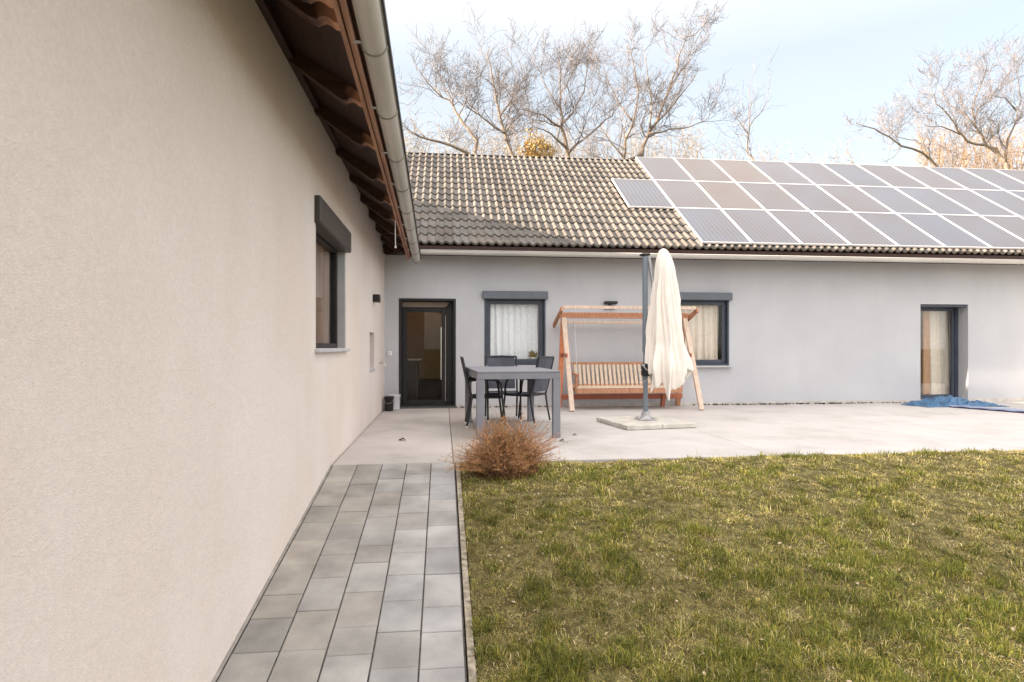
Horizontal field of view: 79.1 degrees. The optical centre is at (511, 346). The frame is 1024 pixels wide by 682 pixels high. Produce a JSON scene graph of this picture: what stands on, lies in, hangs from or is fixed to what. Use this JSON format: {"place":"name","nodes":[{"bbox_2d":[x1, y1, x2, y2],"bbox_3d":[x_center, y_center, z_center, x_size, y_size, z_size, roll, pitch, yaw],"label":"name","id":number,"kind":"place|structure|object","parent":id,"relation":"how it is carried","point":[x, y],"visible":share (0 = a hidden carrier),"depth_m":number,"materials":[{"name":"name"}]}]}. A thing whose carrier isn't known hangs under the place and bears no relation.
{"place":"outdoors","nodes":[
{"label":"outdoors","id":0,"kind":"place"},
{"bbox_2d":[216,463,466,681],"bbox_3d":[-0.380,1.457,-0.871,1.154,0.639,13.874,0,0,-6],"label":"path","id":1,"kind":"structure","parent":0,"point":[255,653],"depth_m":3.70,"materials":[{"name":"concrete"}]},
{"bbox_2d":[212,465,331,681],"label":"path edge strip","id":2,"kind":"object","parent":1,"relation":"on","point":[218,672],"visible":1,"depth_m":3.68,"materials":[{"name":"grey concrete"}]},
{"bbox_2d":[407,359,421,399],"bbox_3d":[-2.054,0.681,12.550,0.440,0.870,0.640,0,0,-6],"label":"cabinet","id":3,"kind":"object","parent":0,"point":[412,379],"visible":0.46,"depth_m":12.26,"materials":[{"name":"black wood"}]},
{"bbox_2d":[460,476,477,678],"bbox_3d":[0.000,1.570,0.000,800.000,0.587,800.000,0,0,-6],"label":"ground","id":4,"kind":"structure","parent":0,"point":[469,584],"depth_m":3.94,"materials":[{"name":"brown soil"}]},
{"bbox_2d":[0,0,420,681],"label":"house","id":5,"kind":"structure","parent":4,"relation":"on","point":[190,410],"depth_m":2.50,"materials":[{"name":"beige paint"}]},
{"bbox_2d":[316,242,328,342],"bbox_3d":[-1.931,-0.529,6.039,0.064,1.490,1.830,0,0,-6],"label":"curtain","id":6,"kind":"object","parent":5,"relation":"hanging from","point":[322,294],"visible":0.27,"depth_m":6.33,"materials":[{"name":"white fabric"}]},
{"bbox_2d":[314,195,350,352],"bbox_3d":[-1.805,-0.612,6.053,0.215,1.325,1.730,0,0,-6],"label":"window","id":7,"kind":"structure","parent":5,"relation":"in","point":[331,233],"depth_m":6.69,"materials":[{"name":"grey metal"}]},
{"bbox_2d":[373,294,380,302],"bbox_3d":[-2.091,-0.743,9.578,0.100,0.119,0.200,0,0,-6],"label":"wall lamp","id":8,"kind":"object","parent":5,"relation":"attached to","point":[376,298],"visible":1,"depth_m":9.48,"materials":[{"name":"black metal"}]},
{"bbox_2d":[393,25,503,153],"bbox_3d":[-3.110,-5.515,22.673,5.522,13.702,3.738,0,0,-45],"label":"bare tree","id":9,"kind":"object","parent":4,"relation":"on","point":[469,86],"visible":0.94,"depth_m":23.18,"materials":[{"name":"brown plant"}]},
{"bbox_2d":[455,462,476,681],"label":"kerb","id":10,"kind":"structure","parent":4,"relation":"on","point":[470,660],"depth_m":3.71,"materials":[{"name":"concrete"}]},
{"bbox_2d":[427,0,551,155],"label":"bare tree","id":11,"kind":"object","parent":4,"relation":"on","point":[505,133],"visible":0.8,"depth_m":25.14,"materials":[{"name":"brown plant"}]},
{"bbox_2d":[516,128,556,156],"bbox_3d":[0.876,-3.219,22.243,1.586,9.114,1.766,0,0,-6],"label":"tree","id":12,"kind":"object","parent":4,"relation":"on","point":[532,149],"visible":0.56,"depth_m":22.01,"materials":[{"name":"yellow plant"}]},
{"bbox_2d":[476,14,625,157],"bbox_3d":[1.635,-5.847,24.021,5.536,14.367,5.718,0,0,11],"label":"bare tree","id":13,"kind":"object","parent":4,"relation":"on","point":[571,67],"visible":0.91,"depth_m":24.39,"materials":[{"name":"brown plant"}]},
{"bbox_2d":[567,0,749,159],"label":"bare tree","id":14,"kind":"object","parent":4,"relation":"on","point":[658,117],"visible":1,"depth_m":23.63,"materials":[{"name":"brown plant"}]},
{"bbox_2d":[382,152,1023,408],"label":"house","id":15,"kind":"structure","parent":4,"relation":"on","point":[551,236],"depth_m":12.24,"materials":[{"name":"grey paint"}]},
{"bbox_2d":[399,298,456,408],"bbox_3d":[-1.579,0.126,11.606,1.087,2.040,0.358,0,0,-6],"label":"door","id":16,"kind":"structure","parent":15,"relation":"in","point":[406,305],"depth_m":11.66,"materials":[{"name":"black metal"}]},
{"bbox_2d":[490,304,538,358],"bbox_3d":[0.001,-0.364,11.857,1.202,2.000,0.094,0,0,-6],"label":"curtain","id":17,"kind":"object","parent":15,"relation":"hanging from","point":[514,329],"visible":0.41,"depth_m":11.86,"materials":[{"name":"white fabric"}]},
{"bbox_2d":[483,291,547,366],"bbox_3d":[0.067,-0.329,11.686,1.245,1.420,0.195,0,0,-6],"label":"window","id":18,"kind":"structure","parent":15,"relation":"in","point":[539,298],"depth_m":11.68,"materials":[{"name":"grey metal"}]},
{"bbox_2d":[604,301,617,305],"bbox_3d":[1.881,-0.789,11.813,0.240,0.150,0.129,0,0,-6],"label":"wall lamp","id":19,"kind":"object","parent":15,"relation":"attached to","point":[609,303],"visible":0.65,"depth_m":11.75,"materials":[{"name":"black metal"}]},
{"bbox_2d":[611,179,674,208],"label":"solar panel","id":20,"kind":"object","parent":15,"relation":"on","point":[639,193],"visible":1,"depth_m":13.59,"materials":[{"name":"glass"}]},
{"bbox_2d":[636,157,693,180],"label":"solar panel","id":21,"kind":"object","parent":15,"relation":"attached to","point":[657,168],"visible":1,"depth_m":15.09,"materials":[{"name":"glass"}]},
{"bbox_2d":[654,180,719,208],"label":"solar panel","id":22,"kind":"object","parent":15,"relation":"attached to","point":[685,194],"visible":1,"depth_m":13.73,"materials":[{"name":"glass"}]},
{"bbox_2d":[680,305,718,359],"bbox_3d":[3.584,-0.364,12.255,1.082,2.000,0.088,0,0,-6],"label":"curtain","id":23,"kind":"object","parent":15,"relation":"hanging from","point":[703,322],"visible":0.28,"depth_m":12.28,"materials":[{"name":"white fabric"}]},
{"bbox_2d":[674,158,734,181],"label":"solar panel","id":24,"kind":"object","parent":15,"relation":"attached to","point":[703,170],"visible":1,"depth_m":15.21,"materials":[{"name":"glass"}]},
{"bbox_2d":[679,292,732,366],"bbox_3d":[3.689,-0.324,12.087,1.225,1.450,0.195,0,0,-6],"label":"window","id":25,"kind":"structure","parent":15,"relation":"in","point":[687,298],"depth_m":12.13,"materials":[{"name":"grey metal"}]},
{"bbox_2d":[676,208,751,243],"bbox_3d":[4.008,-2.436,12.428,0.992,0.039,1.653,0,35,-6],"label":"solar panel","id":26,"kind":"object","parent":15,"relation":"attached to","point":[711,226],"visible":1,"depth_m":12.34,"materials":[{"name":"glass"}]},
{"bbox_2d":[695,181,764,209],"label":"solar panel","id":27,"kind":"object","parent":15,"relation":"attached to","point":[728,195],"visible":1,"depth_m":13.84,"materials":[{"name":"glass"}]},
{"bbox_2d":[711,159,774,182],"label":"solar panel","id":28,"kind":"object","parent":15,"relation":"on","point":[744,171],"visible":1,"depth_m":15.32,"materials":[{"name":"glass"}]},
{"bbox_2d":[721,209,801,244],"bbox_3d":[5.005,-2.436,12.538,0.992,0.039,1.653,0,35,-6],"label":"solar panel","id":29,"kind":"object","parent":15,"relation":"attached to","point":[760,227],"visible":1,"depth_m":12.45,"materials":[{"name":"glass"}]},
{"bbox_2d":[736,182,808,210],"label":"solar panel","id":30,"kind":"object","parent":15,"relation":"on","point":[770,196],"visible":1,"depth_m":13.96,"materials":[{"name":"glass"}]},
{"bbox_2d":[749,161,814,184],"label":"solar panel","id":31,"kind":"object","parent":15,"relation":"attached to","point":[780,172],"visible":1,"depth_m":15.42,"materials":[{"name":"glass"}]},
{"bbox_2d":[766,210,850,245],"bbox_3d":[6.003,-2.436,12.649,0.992,0.039,1.653,0,35,-6],"label":"solar panel","id":32,"kind":"object","parent":15,"relation":"on","point":[808,228],"visible":1,"depth_m":12.56,"materials":[{"name":"glass"}]},
{"bbox_2d":[777,184,851,211],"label":"solar panel","id":33,"kind":"object","parent":15,"relation":"attached to","point":[812,197],"visible":1,"depth_m":14.06,"materials":[{"name":"glass"}]},
{"bbox_2d":[785,162,853,185],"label":"solar panel","id":34,"kind":"object","parent":15,"relation":"attached to","point":[818,174],"visible":1,"depth_m":15.54,"materials":[{"name":"glass"}]},
{"bbox_2d":[810,211,898,246],"bbox_3d":[7.000,-2.436,12.759,0.992,0.039,1.653,0,35,-6],"label":"solar panel","id":35,"kind":"object","parent":15,"relation":"attached to","point":[852,228],"visible":1,"depth_m":12.67,"materials":[{"name":"glass"}]},
{"bbox_2d":[817,185,894,212],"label":"solar panel","id":36,"kind":"object","parent":15,"relation":"attached to","point":[853,198],"visible":1,"depth_m":14.18,"materials":[{"name":"glass"}]},
{"bbox_2d":[821,163,892,186],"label":"solar panel","id":37,"kind":"object","parent":15,"relation":"on","point":[855,174],"visible":1,"depth_m":15.65,"materials":[{"name":"glass"}]},
{"bbox_2d":[857,164,929,187],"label":"solar panel","id":38,"kind":"object","parent":15,"relation":"attached to","point":[892,176],"visible":1,"depth_m":15.77,"materials":[{"name":"glass"}]},
{"bbox_2d":[856,186,936,213],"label":"solar panel","id":39,"kind":"object","parent":15,"relation":"on","point":[895,200],"visible":1,"depth_m":14.29,"materials":[{"name":"glass"}]},
{"bbox_2d":[854,212,945,247],"bbox_3d":[7.998,-2.436,12.870,0.992,0.039,1.653,0,35,-6],"label":"solar panel","id":40,"kind":"object","parent":15,"relation":"attached to","point":[897,229],"visible":1,"depth_m":12.78,"materials":[{"name":"glass"}]},
{"bbox_2d":[921,311,929,393],"bbox_3d":[8.719,-0.074,13.069,0.150,2.380,0.060,0,0,-6],"label":"curtain","id":41,"kind":"object","parent":15,"relation":"in","point":[925,352],"visible":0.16,"depth_m":13.04,"materials":[{"name":"beige fabric"}]},
{"bbox_2d":[893,166,966,188],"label":"solar panel","id":42,"kind":"object","parent":15,"relation":"attached to","point":[928,177],"visible":1,"depth_m":15.87,"materials":[{"name":"glass"}]},
{"bbox_2d":[894,187,977,214],"bbox_3d":[9.842,-3.388,14.448,0.992,0.039,1.653,0,35,-6],"label":"solar panel","id":43,"kind":"object","parent":15,"relation":"attached to","point":[933,200],"visible":1,"depth_m":14.40,"materials":[{"name":"glass"}]},
{"bbox_2d":[930,311,949,393],"bbox_3d":[9.299,-0.084,13.204,1.012,2.360,0.108,0,0,-6],"label":"curtain","id":44,"kind":"object","parent":15,"relation":"hanging from","point":[939,352],"visible":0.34,"depth_m":13.18,"materials":[{"name":"white fabric"}]},
{"bbox_2d":[897,213,991,248],"bbox_3d":[8.995,-2.436,12.980,0.992,0.039,1.653,0,35,-6],"label":"solar panel","id":45,"kind":"object","parent":15,"relation":"on","point":[943,231],"visible":1,"depth_m":12.89,"materials":[{"name":"glass"}]},
{"bbox_2d":[920,305,970,400],"bbox_3d":[8.806,0.141,12.787,1.100,2.010,0.360,0,0,-6],"label":"patio door","id":46,"kind":"structure","parent":15,"relation":"in","point":[953,309],"depth_m":12.94,"materials":[{"name":"grey metal"}]},
{"bbox_2d":[927,167,1003,189],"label":"solar panel","id":47,"kind":"object","parent":15,"relation":"on","point":[964,178],"visible":1,"depth_m":15.98,"materials":[{"name":"glass"}]},
{"bbox_2d":[932,188,1017,215],"bbox_3d":[10.839,-3.388,14.559,0.992,0.039,1.653,0,35,-6],"label":"solar panel","id":48,"kind":"object","parent":15,"relation":"attached to","point":[976,203],"visible":1,"depth_m":14.51,"materials":[{"name":"glass"}]},
{"bbox_2d":[939,214,1023,249],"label":"solar panel","id":49,"kind":"object","parent":15,"relation":"attached to","point":[989,233],"visible":1,"depth_m":13.04,"materials":[{"name":"glass"}]},
{"bbox_2d":[961,168,1023,190],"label":"solar panel","id":50,"kind":"object","parent":15,"relation":"attached to","point":[1001,180],"visible":1,"depth_m":16.16,"materials":[{"name":"glass"}]},
{"bbox_2d":[969,189,1023,217],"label":"solar panel","id":51,"kind":"object","parent":15,"relation":"on","point":[1009,201],"visible":1,"depth_m":14.84,"materials":[{"name":"glass"}]},
{"bbox_2d":[980,215,1023,239],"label":"solar panel","id":52,"kind":"object","parent":15,"relation":"attached to","point":[1013,225],"visible":1,"depth_m":13.53,"materials":[{"name":"glass"}]},
{"bbox_2d":[995,169,1023,182],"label":"solar panel","id":53,"kind":"object","parent":15,"relation":"attached to","point":[1018,175],"visible":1,"depth_m":16.64,"materials":[{"name":"glass"}]},
{"bbox_2d":[1008,191,1023,198],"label":"solar panel","id":54,"kind":"object","parent":15,"relation":"attached to","point":[1020,194],"visible":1,"depth_m":15.27,"materials":[{"name":"glass"}]},
{"bbox_2d":[720,49,784,160],"bbox_3d":[11.196,-6.479,28.860,2.882,15.631,3.512,0,0,19],"label":"bare tree","id":55,"kind":"object","parent":4,"relation":"on","point":[747,136],"visible":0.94,"depth_m":29.43,"materials":[{"name":"brown plant"}]},
{"bbox_2d":[842,83,981,167],"bbox_3d":[19.287,-5.466,29.776,7.277,13.605,4.370,0,0,12],"label":"bare tree","id":56,"kind":"object","parent":4,"relation":"on","point":[927,155],"visible":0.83,"depth_m":30.11,"materials":[{"name":"brown plant"}]},
{"bbox_2d":[889,32,1023,169],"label":"bare tree","id":57,"kind":"object","parent":4,"relation":"on","point":[991,94],"visible":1,"depth_m":28.68,"materials":[{"name":"brown plant"}]},
{"bbox_2d":[528,350,537,358],"bbox_3d":[0.400,0.192,11.842,0.201,0.268,0.118,0,0,-6],"label":"potted plant","id":58,"kind":"object","parent":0,"point":[532,355],"visible":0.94,"depth_m":11.82,"materials":[{"name":"green plant"}]},
{"bbox_2d":[333,402,1023,472],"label":"terrace","id":59,"kind":"structure","parent":0,"point":[432,435],"depth_m":8.21,"materials":[{"name":"concrete"}]},
{"bbox_2d":[384,396,393,410],"bbox_3d":[-2.173,1.006,10.947,0.183,0.250,0.175,0,0,-6],"label":"bucket","id":60,"kind":"object","parent":59,"relation":"on","point":[388,402],"visible":1,"depth_m":10.88,"materials":[{"name":"black plastic"}]},
{"bbox_2d":[387,394,400,409],"bbox_3d":[-2.130,0.999,11.194,0.244,0.265,0.237,0,0,-6],"label":"bucket","id":61,"kind":"object","parent":59,"relation":"on","point":[396,404],"visible":0.73,"depth_m":11.11,"materials":[{"name":"plastic"}]},
{"bbox_2d":[460,356,506,427],"bbox_3d":[-0.424,0.637,8.958,0.650,0.997,0.557,0,0,-6],"label":"garden chair","id":62,"kind":"object","parent":59,"relation":"on","point":[486,396],"visible":0.88,"depth_m":8.72,"materials":[{"name":"metal"}]},
{"bbox_2d":[484,355,521,421],"bbox_3d":[-0.148,0.637,9.698,0.557,0.997,0.650,0,0,-6],"label":"garden chair","id":63,"kind":"object","parent":59,"relation":"on","point":[500,360],"visible":0.66,"depth_m":9.92,"materials":[{"name":"metal"}]},
{"bbox_2d":[465,366,560,437],"bbox_3d":[-0.052,0.718,8.554,1.050,0.833,1.820,0,0,-9],"label":"garden table","id":64,"kind":"object","parent":59,"relation":"on","point":[479,374],"visible":0.81,"depth_m":7.73,"materials":[{"name":"metal"}]},
{"bbox_2d":[502,356,553,424],"bbox_3d":[0.245,0.637,9.313,0.650,0.997,0.557,0,0,30],"label":"garden chair","id":65,"kind":"object","parent":59,"relation":"on","point":[538,386],"visible":0.75,"depth_m":9.19,"materials":[{"name":"fabric"},{"name":"metal"},{"name":"black plastic"}]},
{"bbox_2d":[553,306,703,411],"bbox_3d":[2.098,0.206,11.367,2.573,1.860,0.950,0,0,-6],"label":"garden swing","id":66,"kind":"object","parent":59,"relation":"on","point":[589,390],"visible":0.7,"depth_m":11.38,"materials":[{"name":"brown wood"}]},
{"bbox_2d":[596,248,696,429],"bbox_3d":[2.004,-0.150,9.067,1.208,2.564,1.066,0,0,-15],"label":"parasol","id":67,"kind":"object","parent":59,"relation":"on","point":[667,361],"visible":1,"depth_m":8.91,"materials":[{"name":"fabric"}]},
{"bbox_2d":[461,402,905,407],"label":"leaf litter","id":68,"kind":"object","parent":59,"relation":"on","point":[751,404],"visible":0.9,"depth_m":12.20,"materials":[{"name":"brown plant"}]},
{"bbox_2d":[902,395,1008,407],"bbox_3d":[8.487,1.027,11.977,1.767,0.209,0.865,0,0,-6],"label":"tarpaulin","id":69,"kind":"object","parent":59,"relation":"on","point":[943,401],"visible":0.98,"depth_m":11.77,"materials":[{"name":"blue plastic"}]},
{"bbox_2d":[949,405,1023,412],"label":"pool cover","id":70,"kind":"object","parent":59,"relation":"on","point":[1013,410],"visible":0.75,"depth_m":11.05,"materials":[{"name":"plastic"}]},
{"bbox_2d":[385,0,1023,169],"label":"sky","id":71,"kind":"structure","parent":0,"point":[832,58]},
{"bbox_2d":[404,107,1023,169],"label":"thicket","id":72,"kind":"object","parent":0,"point":[979,154],"visible":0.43,"depth_m":33.92,"materials":[{"name":"brown plant"}]},
{"bbox_2d":[458,445,1023,681],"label":"lawn","id":73,"kind":"structure","parent":0,"point":[513,556],"depth_m":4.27,"materials":[{"name":"green plant"}]},
{"bbox_2d":[443,410,569,480],"bbox_3d":[-0.076,0.905,5.800,1.250,0.622,0.694,0,0,-6],"label":"dry bush","id":74,"kind":"object","parent":73,"relation":"on","point":[504,453],"visible":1,"depth_m":5.70,"materials":[{"name":"brown plant"}]},
{"bbox_2d":[488,450,1023,681],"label":"fallen leaf scatter","id":75,"kind":"object","parent":73,"relation":"on","point":[1012,628],"visible":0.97,"depth_m":4.19,"materials":[{"name":"brown plant"}]}
]}

